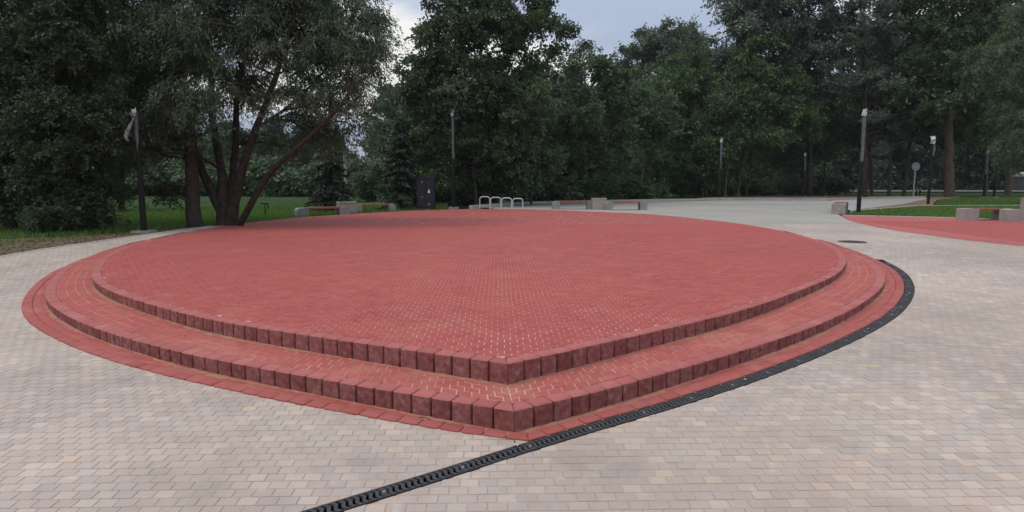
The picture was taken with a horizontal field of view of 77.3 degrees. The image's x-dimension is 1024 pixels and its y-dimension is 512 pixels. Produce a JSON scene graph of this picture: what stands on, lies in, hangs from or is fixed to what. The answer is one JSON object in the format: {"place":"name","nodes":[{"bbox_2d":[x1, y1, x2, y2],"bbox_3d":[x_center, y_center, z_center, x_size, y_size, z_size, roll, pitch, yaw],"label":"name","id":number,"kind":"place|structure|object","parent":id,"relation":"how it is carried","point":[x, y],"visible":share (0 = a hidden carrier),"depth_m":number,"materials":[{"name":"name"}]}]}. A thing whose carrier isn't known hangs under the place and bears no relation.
{"place":"outdoors","nodes":[
{"label":"outdoors","id":0,"kind":"place"},
{"bbox_2d":[0,201,447,238],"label":"grass","id":1,"kind":"structure","parent":0,"point":[155,222],"depth_m":22.27,"materials":[{"name":"plant"}]},
{"bbox_2d":[0,0,1012,159],"label":"sky","id":2,"kind":"structure","parent":0,"point":[605,22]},
{"bbox_2d":[0,208,1023,511],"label":"pavement","id":3,"kind":"structure","parent":0,"point":[916,404],"depth_m":4.22,"materials":[{"name":"brick"}]},
{"bbox_2d":[22,209,903,443],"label":"stepped platform","id":4,"kind":"structure","parent":3,"relation":"on","point":[504,328],"depth_m":6.95,"materials":[{"name":"brick"}]},
{"bbox_2d":[301,259,914,511],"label":"drainage channel","id":5,"kind":"object","parent":3,"relation":"in","point":[416,482],"visible":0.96,"depth_m":4.39,"materials":[{"name":"black"}]},
{"bbox_2d":[0,189,1023,312],"bbox_3d":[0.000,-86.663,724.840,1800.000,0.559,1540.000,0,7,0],"label":"ground","id":6,"kind":"structure","parent":0,"point":[205,201],"depth_m":44.07,"materials":[{"name":"green plant"}]},
{"bbox_2d":[0,0,92,229],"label":"broadleaf tree","id":7,"kind":"object","parent":6,"relation":"on","point":[8,220],"visible":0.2,"depth_m":16.64,"materials":[{"name":"green plant"}]},
{"bbox_2d":[0,0,149,236],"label":"broadleaf tree","id":8,"kind":"object","parent":6,"relation":"on","point":[50,118],"visible":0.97,"depth_m":15.80,"materials":[{"name":"green plant"}]},
{"bbox_2d":[0,226,209,256],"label":"kerb","id":9,"kind":"structure","parent":6,"relation":"on","point":[95,241],"depth_m":13.67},
{"bbox_2d":[0,222,249,255],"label":"soil strip","id":10,"kind":"object","parent":6,"relation":"on","point":[59,242],"visible":0.27,"depth_m":14.15,"materials":[{"name":"soil"}]},
{"bbox_2d":[0,230,133,254],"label":"weeds","id":11,"kind":"object","parent":10,"relation":"on","point":[73,236],"visible":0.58,"depth_m":14.24,"materials":[{"name":"green plant"}]},
{"bbox_2d":[0,225,216,254],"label":"leaf litter","id":12,"kind":"object","parent":10,"relation":"on","point":[69,240],"visible":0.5,"depth_m":14.46,"materials":[{"name":"brown plant"}]},
{"bbox_2d":[59,0,413,225],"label":"willow tree","id":13,"kind":"object","parent":10,"relation":"on","point":[325,39],"visible":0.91,"depth_m":17.18,"materials":[{"name":"green plant"}]},
{"bbox_2d":[108,175,144,196],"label":"field bush","id":14,"kind":"object","parent":6,"relation":"on","point":[129,179],"visible":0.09,"depth_m":51.49,"materials":[{"name":"green plant"}]},
{"bbox_2d":[99,4,177,207],"bbox_3d":[-17.319,-6.529,28.408,6.014,8.917,4.998,3,7,22],"label":"broadleaf tree","id":15,"kind":"object","parent":6,"relation":"on","point":[123,180],"depth_m":28.84,"materials":[{"name":"green plant"}]},
{"bbox_2d":[124,107,156,233],"bbox_3d":[-9.441,-2.122,16.188,0.496,3.222,0.440,0,7,0],"label":"lamp post","id":16,"kind":"object","parent":6,"relation":"on","point":[142,206],"visible":0.91,"depth_m":16.15,"materials":[{"name":"metal"}]},
{"bbox_2d":[87,0,216,227],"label":"dark tree","id":17,"kind":"object","parent":6,"relation":"on","point":[190,189],"visible":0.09,"depth_m":17.89,"materials":[{"name":"green plant"}]},
{"bbox_2d":[143,154,203,195],"bbox_3d":[-28.309,-6.434,53.555,8.084,4.834,4.372,2,7,15],"label":"field bush","id":18,"kind":"object","parent":6,"relation":"on","point":[156,172],"visible":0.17,"depth_m":52.52,"materials":[{"name":"green plant"}]},
{"bbox_2d":[165,151,212,195],"bbox_3d":[-27.279,-6.602,54.382,4.574,5.056,8.456,-3,8,-26],"label":"field bush","id":19,"kind":"object","parent":6,"relation":"on","point":[175,175],"visible":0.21,"depth_m":51.51,"materials":[{"name":"green plant"}]},
{"bbox_2d":[179,160,248,195],"bbox_3d":[-24.133,-6.056,52.538,6.695,4.003,3.621,0,7,-2],"label":"field bush","id":20,"kind":"object","parent":6,"relation":"on","point":[212,173],"visible":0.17,"depth_m":51.70,"materials":[{"name":"green plant"}]},
{"bbox_2d":[197,119,257,166],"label":"tree","id":21,"kind":"object","parent":6,"relation":"on","point":[228,136],"visible":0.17,"depth_m":57.42,"materials":[{"name":"green plant"}]},
{"bbox_2d":[226,149,292,196],"bbox_3d":[-20.716,-6.346,52.254,8.476,5.068,4.584,3,8,27],"label":"field bush","id":22,"kind":"object","parent":6,"relation":"on","point":[270,192],"visible":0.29,"depth_m":50.60,"materials":[{"name":"green plant"}]},
{"bbox_2d":[251,121,288,152],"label":"tree","id":23,"kind":"object","parent":6,"relation":"on","point":[264,130],"visible":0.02,"depth_m":65.20,"materials":[{"name":"green plant"}]},
{"bbox_2d":[242,149,311,196],"bbox_3d":[-19.298,-6.182,51.670,7.964,4.762,4.307,3,7,21],"label":"field bush","id":24,"kind":"object","parent":6,"relation":"on","point":[295,183],"visible":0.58,"depth_m":50.51,"materials":[{"name":"green plant"}]},
{"bbox_2d":[264,135,291,167],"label":"tree","id":25,"kind":"object","parent":6,"relation":"on","point":[276,153],"visible":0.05,"depth_m":62.87,"materials":[{"name":"green plant"}]},
{"bbox_2d":[175,149,387,183],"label":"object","id":26,"kind":"object","parent":6,"relation":"on","point":[345,171],"visible":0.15,"depth_m":43.45,"materials":[{"name":"concrete"}]},
{"bbox_2d":[283,113,324,165],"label":"tree","id":27,"kind":"object","parent":6,"relation":"on","point":[296,131],"visible":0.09,"depth_m":54.93,"materials":[{"name":"green plant"}]},
{"bbox_2d":[294,156,340,195],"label":"field bush","id":28,"kind":"object","parent":6,"relation":"on","point":[309,172],"visible":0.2,"depth_m":51.37,"materials":[{"name":"green plant"}]},
{"bbox_2d":[285,154,349,195],"bbox_3d":[-17.416,-6.710,54.770,8.784,5.252,4.751,-2,7,-18],"label":"field bush","id":29,"kind":"object","parent":6,"relation":"on","point":[300,167],"visible":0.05,"depth_m":53.92,"materials":[{"name":"green plant"}]},
{"bbox_2d":[294,206,349,217],"bbox_3d":[-7.105,-1.627,23.980,1.950,0.412,0.480,-4,8,-33],"label":"bench","id":30,"kind":"object","parent":6,"relation":"on","point":[338,210],"visible":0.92,"depth_m":23.69,"materials":[{"name":"grey concrete"}]},
{"bbox_2d":[303,140,357,211],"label":"spruce tree","id":31,"kind":"object","parent":6,"relation":"on","point":[330,188],"visible":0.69,"depth_m":26.98,"materials":[{"name":"green plant"}]},
{"bbox_2d":[336,201,356,213],"bbox_3d":[-6.604,-1.879,25.561,0.700,0.570,0.700,-3,8,-23],"label":"litter bin","id":32,"kind":"object","parent":6,"relation":"on","point":[351,206],"visible":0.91,"depth_m":25.29,"materials":[{"name":"concrete"}]},
{"bbox_2d":[341,153,372,195],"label":"field bush","id":33,"kind":"object","parent":6,"relation":"on","point":[361,162],"visible":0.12,"depth_m":50.00,"materials":[{"name":"green plant"}]},
{"bbox_2d":[349,158,394,201],"bbox_3d":[-7.972,-4.427,39.660,4.984,3.319,3.121,0,7,0],"label":"bush","id":34,"kind":"object","parent":6,"relation":"on","point":[364,183],"visible":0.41,"depth_m":39.05,"materials":[{"name":"green plant"}]},
{"bbox_2d":[357,203,395,212],"bbox_3d":[-5.749,-1.990,26.957,1.680,0.412,0.480,-2,7,-14],"label":"bench","id":35,"kind":"object","parent":6,"relation":"on","point":[390,206],"visible":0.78,"depth_m":26.74,"materials":[{"name":"grey concrete"}]},
{"bbox_2d":[353,83,406,151],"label":"tree","id":36,"kind":"object","parent":6,"relation":"on","point":[391,112],"visible":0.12,"depth_m":100.60,"materials":[{"name":"green plant"}]},
{"bbox_2d":[364,117,395,161],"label":"tree","id":37,"kind":"object","parent":6,"relation":"on","point":[381,137],"visible":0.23,"depth_m":63.02,"materials":[{"name":"green plant"}]},
{"bbox_2d":[369,123,419,162],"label":"tree","id":38,"kind":"object","parent":6,"relation":"on","point":[384,149],"visible":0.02,"depth_m":60.77,"materials":[{"name":"green plant"}]},
{"bbox_2d":[374,117,421,209],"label":"spruce tree","id":39,"kind":"object","parent":6,"relation":"on","point":[400,168],"visible":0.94,"depth_m":28.40,"materials":[{"name":"green plant"}]},
{"bbox_2d":[386,165,440,199],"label":"bush","id":40,"kind":"object","parent":6,"relation":"on","point":[425,174],"visible":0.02,"depth_m":34.45,"materials":[{"name":"green plant"}]},
{"bbox_2d":[416,177,435,209],"bbox_3d":[-3.786,-2.749,28.275,0.827,1.439,0.520,0,7,0],"label":"electrical cabinet","id":41,"kind":"object","parent":6,"relation":"on","point":[426,193],"visible":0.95,"depth_m":28.04,"materials":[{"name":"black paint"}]},
{"bbox_2d":[428,163,463,204],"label":"bush","id":42,"kind":"object","parent":6,"relation":"on","point":[441,188],"visible":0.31,"depth_m":35.13,"materials":[{"name":"green plant"}]},
{"bbox_2d":[448,109,458,209],"bbox_3d":[-2.681,-4.365,29.186,0.440,4.528,0.440,0,7,0],"label":"lamp post","id":43,"kind":"object","parent":6,"relation":"on","point":[453,207],"visible":0.95,"depth_m":29.16,"materials":[{"name":"metal"}]},
{"bbox_2d":[440,175,506,204],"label":"bush","id":44,"kind":"object","parent":6,"relation":"on","point":[459,195],"visible":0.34,"depth_m":34.47,"materials":[{"name":"green plant"}]},
{"bbox_2d":[387,0,583,204],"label":"poplar tree","id":45,"kind":"object","parent":6,"relation":"on","point":[486,90],"visible":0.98,"depth_m":29.54,"materials":[{"name":"green plant"}]},
{"bbox_2d":[486,191,533,203],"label":"bush","id":46,"kind":"object","parent":6,"relation":"on","point":[516,200],"visible":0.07,"depth_m":36.19,"materials":[{"name":"green plant"}]},
{"bbox_2d":[535,38,596,96],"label":"young ash tree","id":47,"kind":"object","parent":6,"relation":"on","point":[550,76],"visible":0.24,"depth_m":38.60,"materials":[{"name":"green plant"}]},
{"bbox_2d":[539,73,594,199],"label":"understorey tree","id":48,"kind":"object","parent":6,"relation":"on","point":[567,85],"visible":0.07,"depth_m":35.50,"materials":[{"name":"green plant"}]},
{"bbox_2d":[524,46,647,202],"bbox_3d":[3.635,-7.028,35.373,7.506,9.288,5.726,0,7,0],"label":"broadleaf tree","id":49,"kind":"object","parent":6,"relation":"on","point":[581,163],"visible":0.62,"depth_m":34.57,"materials":[{"name":"green plant"}]},
{"bbox_2d":[565,170,625,199],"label":"bush","id":50,"kind":"object","parent":6,"relation":"on","point":[598,179],"visible":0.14,"depth_m":39.30,"materials":[{"name":"green plant"}]},
{"bbox_2d":[603,80,653,199],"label":"understorey tree","id":51,"kind":"object","parent":6,"relation":"on","point":[609,146],"visible":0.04,"depth_m":40.73,"materials":[{"name":"green plant"}]},
{"bbox_2d":[603,162,671,199],"bbox_3d":[7.760,-4.566,41.737,3.666,3.102,4.555,-6,9,-40],"label":"bush","id":52,"kind":"object","parent":6,"relation":"on","point":[632,185],"visible":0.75,"depth_m":40.96,"materials":[{"name":"green plant"}]},
{"bbox_2d":[469,198,829,208],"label":"kerb","id":53,"kind":"structure","parent":6,"relation":"on","point":[704,199],"depth_m":38.11,"materials":[{"name":"concrete"}]},
{"bbox_2d":[612,14,692,180],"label":"aspen tree","id":54,"kind":"object","parent":6,"relation":"on","point":[649,48],"visible":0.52,"depth_m":58.81,"materials":[{"name":"green plant"}]},
{"bbox_2d":[481,201,830,211],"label":"car park","id":55,"kind":"structure","parent":6,"relation":"on","point":[808,205],"depth_m":33.02,"materials":[{"name":"concrete"}]},
{"bbox_2d":[438,91,610,204],"bbox_3d":[0.611,-5.441,32.761,8.750,5.704,5.186,0,7,0],"label":"broadleaf tree","id":56,"kind":"object","parent":55,"relation":"on","point":[551,155],"visible":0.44,"depth_m":32.06,"materials":[{"name":"green plant"}]},
{"bbox_2d":[623,76,691,198],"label":"understorey tree","id":57,"kind":"object","parent":6,"relation":"on","point":[650,123],"visible":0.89,"depth_m":39.78,"materials":[{"name":"green plant"}]},
{"bbox_2d":[650,172,707,196],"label":"bush","id":58,"kind":"object","parent":6,"relation":"on","point":[695,190],"visible":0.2,"depth_m":49.09,"materials":[{"name":"green plant"}]},
{"bbox_2d":[622,37,744,197],"bbox_3d":[12.532,-10.084,47.572,10.654,11.838,7.009,0,7,0],"label":"maple tree","id":59,"kind":"object","parent":6,"relation":"on","point":[687,80],"visible":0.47,"depth_m":46.61,"materials":[{"name":"green plant"}]},
{"bbox_2d":[669,14,713,174],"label":"aspen tree","id":60,"kind":"object","parent":6,"relation":"on","point":[696,36],"visible":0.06,"depth_m":60.74,"materials":[{"name":"green plant"}]},
{"bbox_2d":[682,177,737,195],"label":"bush","id":61,"kind":"object","parent":6,"relation":"on","point":[731,188],"visible":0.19,"depth_m":52.16,"materials":[{"name":"green plant"}]},
{"bbox_2d":[685,32,743,101],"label":"broadleaf tree","id":62,"kind":"object","parent":6,"relation":"on","point":[718,58],"visible":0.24,"depth_m":53.32,"materials":[{"name":"green plant"}]},
{"bbox_2d":[715,138,723,197],"bbox_3d":[14.372,-6.004,44.119,0.440,4.164,0.440,0,7,0],"label":"lamp post","id":63,"kind":"object","parent":6,"relation":"on","point":[720,172],"visible":0.91,"depth_m":44.08,"materials":[{"name":"metal"}]},
{"bbox_2d":[672,19,831,195],"bbox_3d":[17.103,-10.699,46.766,11.021,12.812,7.880,0,7,0],"label":"maple tree","id":64,"kind":"object","parent":6,"relation":"on","point":[752,65],"visible":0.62,"depth_m":45.00,"materials":[{"name":"green plant"}]},
{"bbox_2d":[725,76,778,196],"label":"understorey tree","id":65,"kind":"object","parent":6,"relation":"on","point":[771,96],"visible":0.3,"depth_m":44.58,"materials":[{"name":"green plant"}]},
{"bbox_2d":[729,173,782,195],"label":"bush","id":66,"kind":"object","parent":6,"relation":"on","point":[757,186],"visible":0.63,"depth_m":52.75,"materials":[{"name":"green plant"}]},
{"bbox_2d":[701,0,864,195],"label":"white poplar tree","id":67,"kind":"object","parent":6,"relation":"on","point":[808,36],"visible":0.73,"depth_m":45.50,"materials":[{"name":"green plant"}]},
{"bbox_2d":[759,171,814,195],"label":"bush","id":68,"kind":"object","parent":6,"relation":"on","point":[796,189],"visible":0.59,"depth_m":54.06,"materials":[{"name":"green plant"}]},
{"bbox_2d":[767,95,854,189],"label":"tree","id":69,"kind":"object","parent":6,"relation":"on","point":[829,165],"visible":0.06,"depth_m":73.64,"materials":[{"name":"green plant"}]},
{"bbox_2d":[753,53,868,195],"bbox_3d":[23.293,-10.228,49.967,9.554,11.111,7.019,0,7,0],"label":"maple tree","id":70,"kind":"object","parent":6,"relation":"on","point":[833,141],"visible":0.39,"depth_m":48.75,"materials":[{"name":"green plant"}]},
{"bbox_2d":[822,148,826,195],"bbox_3d":[23.045,-6.132,47.208,0.440,3.670,0.440,0,7,0],"label":"lamp post","id":71,"kind":"object","parent":6,"relation":"on","point":[823,185],"visible":0.8,"depth_m":47.18,"materials":[{"name":"metal"}]},
{"bbox_2d":[797,168,857,194],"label":"bush","id":72,"kind":"object","parent":6,"relation":"on","point":[833,184],"visible":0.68,"depth_m":54.92,"materials":[{"name":"green plant"}]},
{"bbox_2d":[856,109,866,211],"bbox_3d":[13.285,-3.528,24.323,0.440,4.044,0.440,0,7,0],"label":"lamp post","id":73,"kind":"object","parent":6,"relation":"on","point":[860,177],"visible":0.95,"depth_m":24.29,"materials":[{"name":"metal"}]},
{"bbox_2d":[827,19,904,194],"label":"park tree","id":74,"kind":"object","parent":6,"relation":"on","point":[871,189],"visible":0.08,"depth_m":53.88,"materials":[{"name":"green plant"}]},
{"bbox_2d":[840,104,895,189],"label":"tree","id":75,"kind":"object","parent":6,"relation":"on","point":[851,171],"visible":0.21,"depth_m":74.97,"materials":[{"name":"green plant"}]},
{"bbox_2d":[815,0,931,196],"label":"white poplar tree","id":76,"kind":"object","parent":6,"relation":"on","point":[880,14],"visible":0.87,"depth_m":44.48,"materials":[{"name":"green plant"}]},
{"bbox_2d":[830,196,925,200],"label":"kerb","id":77,"kind":"structure","parent":6,"relation":"on","point":[831,199],"depth_m":42.60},
{"bbox_2d":[873,142,904,189],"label":"tree","id":78,"kind":"object","parent":6,"relation":"on","point":[894,180],"visible":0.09,"depth_m":76.62,"materials":[{"name":"green plant"}]},
{"bbox_2d":[837,31,943,195],"bbox_3d":[28.888,-11.197,48.175,7.737,13.478,6.339,0,7,0],"label":"park tree","id":79,"kind":"object","parent":6,"relation":"on","point":[914,135],"visible":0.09,"depth_m":47.32,"materials":[{"name":"green plant"}]},
{"bbox_2d":[881,128,937,189],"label":"tree","id":80,"kind":"object","parent":6,"relation":"on","point":[897,158],"visible":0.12,"depth_m":76.81,"materials":[{"name":"green plant"}]},
{"bbox_2d":[912,162,919,195],"bbox_3d":[29.354,-5.522,46.660,0.600,2.591,0.120,0,7,0],"label":"round road sign","id":81,"kind":"object","parent":6,"relation":"on","point":[915,166],"visible":0.91,"depth_m":46.51,"materials":[{"name":"grey"}]},
{"bbox_2d":[842,215,990,219],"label":"kerb","id":82,"kind":"structure","parent":6,"relation":"on","point":[909,216],"depth_m":22.39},
{"bbox_2d":[895,120,944,189],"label":"tree","id":83,"kind":"object","parent":6,"relation":"on","point":[921,156],"visible":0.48,"depth_m":75.86,"materials":[{"name":"green plant"}]},
{"bbox_2d":[873,17,979,195],"bbox_3d":[31.208,-11.386,48.716,7.174,13.709,6.874,-6,9,-40],"label":"park tree","id":84,"kind":"object","parent":6,"relation":"on","point":[922,143],"visible":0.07,"depth_m":49.28,"materials":[{"name":"green plant"}]},
{"bbox_2d":[926,130,935,204],"bbox_3d":[21.282,-4.443,32.519,0.440,3.874,0.440,0,7,0],"label":"lamp post","id":85,"kind":"object","parent":6,"relation":"on","point":[933,141],"visible":0.91,"depth_m":32.47,"materials":[{"name":"metal"}]},
{"bbox_2d":[846,197,1023,218],"bbox_3d":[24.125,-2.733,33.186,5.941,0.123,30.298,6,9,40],"label":"grass","id":86,"kind":"structure","parent":6,"relation":"on","point":[939,209],"depth_m":27.70,"materials":[{"name":"plant"}]},
{"bbox_2d":[850,205,1019,212],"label":"kerb","id":87,"kind":"structure","parent":6,"relation":"on","point":[851,211],"depth_m":30.59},
{"bbox_2d":[867,0,1023,198],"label":"old poplar tree","id":88,"kind":"object","parent":6,"relation":"on","point":[943,54],"visible":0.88,"depth_m":42.91,"materials":[{"name":"green plant"}]},
{"bbox_2d":[932,147,960,188],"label":"tree","id":89,"kind":"object","parent":6,"relation":"on","point":[939,180],"visible":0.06,"depth_m":85.36,"materials":[{"name":"green plant"}]},
{"bbox_2d":[938,103,1004,189],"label":"tree","id":90,"kind":"object","parent":6,"relation":"on","point":[969,172],"visible":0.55,"depth_m":73.45,"materials":[{"name":"green plant"}]},
{"bbox_2d":[935,30,1023,195],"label":"park tree","id":91,"kind":"object","parent":6,"relation":"on","point":[988,126],"visible":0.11,"depth_m":50.97,"materials":[{"name":"green plant"}]},
{"bbox_2d":[979,151,988,197],"bbox_3d":[33.782,-5.800,45.644,0.440,3.389,0.440,0,7,0],"label":"lamp post","id":92,"kind":"object","parent":6,"relation":"on","point":[985,180],"visible":0.87,"depth_m":45.61,"materials":[{"name":"metal"}]},
{"bbox_2d":[981,30,1022,194],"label":"park tree","id":93,"kind":"object","parent":6,"relation":"on","point":[1008,185],"visible":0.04,"depth_m":55.41,"materials":[{"name":"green plant"}]},
{"bbox_2d":[991,137,1023,189],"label":"tree","id":94,"kind":"object","parent":6,"relation":"on","point":[1001,176],"visible":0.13,"depth_m":73.36,"materials":[{"name":"green plant"}]},
{"bbox_2d":[246,203,859,223],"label":"distant paving","id":95,"kind":"structure","parent":0,"point":[742,215],"depth_m":24.76,"materials":[{"name":"concrete"}]},
{"bbox_2d":[552,201,591,208],"bbox_3d":[2.700,-2.252,28.235,1.840,0.362,0.480,0,7,0],"label":"bench","id":96,"kind":"object","parent":95,"relation":"on","point":[555,204],"visible":0.84,"depth_m":28.00,"materials":[{"name":"grey concrete"}]},
{"bbox_2d":[591,198,606,209],"bbox_3d":[3.790,-2.269,27.931,0.600,0.510,0.600,0,7,0],"label":"litter bin","id":97,"kind":"object","parent":95,"relation":"on","point":[598,203],"visible":0.95,"depth_m":27.64,"materials":[{"name":"concrete"}]},
{"bbox_2d":[605,201,646,209],"bbox_3d":[4.894,-2.167,27.540,1.760,0.362,0.480,0,7,0],"label":"bench","id":98,"kind":"object","parent":95,"relation":"on","point":[641,205],"visible":0.97,"depth_m":27.31,"materials":[{"name":"grey concrete"}]},
{"bbox_2d":[831,202,848,214],"bbox_3d":[12.813,-1.882,24.993,0.480,0.412,2.100,4,8,30],"label":"bench","id":99,"kind":"object","parent":95,"relation":"on","point":[841,208],"visible":1,"depth_m":24.12,"materials":[{"name":"concrete"}]},
{"bbox_2d":[694,196,957,199],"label":"earth bank","id":100,"kind":"structure","parent":0,"point":[816,197],"depth_m":44.56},
{"bbox_2d":[693,75,764,196],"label":"understorey tree","id":101,"kind":"object","parent":100,"relation":"on","point":[734,142],"visible":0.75,"depth_m":44.59,"materials":[{"name":"green plant"}]},
{"bbox_2d":[826,198,926,209],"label":"path","id":102,"kind":"structure","parent":0,"point":[867,203],"depth_m":35.34,"materials":[{"name":"concrete"}]},
{"bbox_2d":[855,197,959,210],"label":"sand path","id":103,"kind":"structure","parent":0,"point":[924,202],"depth_m":33.80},
{"bbox_2d":[842,216,1023,245],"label":"red paving","id":104,"kind":"structure","parent":0,"point":[996,232],"depth_m":17.67,"materials":[{"name":"brick"}]},
{"bbox_2d":[955,208,1009,220],"bbox_3d":[15.382,-1.359,20.788,1.565,0.392,0.480,0,7,3],"label":"bench","id":105,"kind":"object","parent":104,"relation":"on","point":[968,214],"visible":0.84,"depth_m":20.61,"materials":[{"name":"concrete"}]},
{"bbox_2d":[999,209,1023,221],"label":"bench","id":106,"kind":"object","parent":104,"relation":"on","point":[1011,215],"visible":0.96,"depth_m":19.92,"materials":[{"name":"concrete"}]},
{"bbox_2d":[850,190,1023,191],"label":"road","id":107,"kind":"structure","parent":0,"point":[956,190],"depth_m":68.84,"materials":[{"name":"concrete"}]},
{"bbox_2d":[935,198,1018,204],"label":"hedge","id":108,"kind":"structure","parent":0,"point":[976,202],"depth_m":32.77,"materials":[{"name":"green plant"}]},
{"bbox_2d":[961,0,1023,186],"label":"willow tree","id":109,"kind":"object","parent":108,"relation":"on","point":[1011,54],"visible":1,"depth_m":31.98,"materials":[{"name":"green plant"}]},
{"bbox_2d":[1012,172,1023,189],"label":"hut","id":110,"kind":"object","parent":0,"point":[1015,184],"visible":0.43,"depth_m":69.70,"materials":[{"name":"grey"}]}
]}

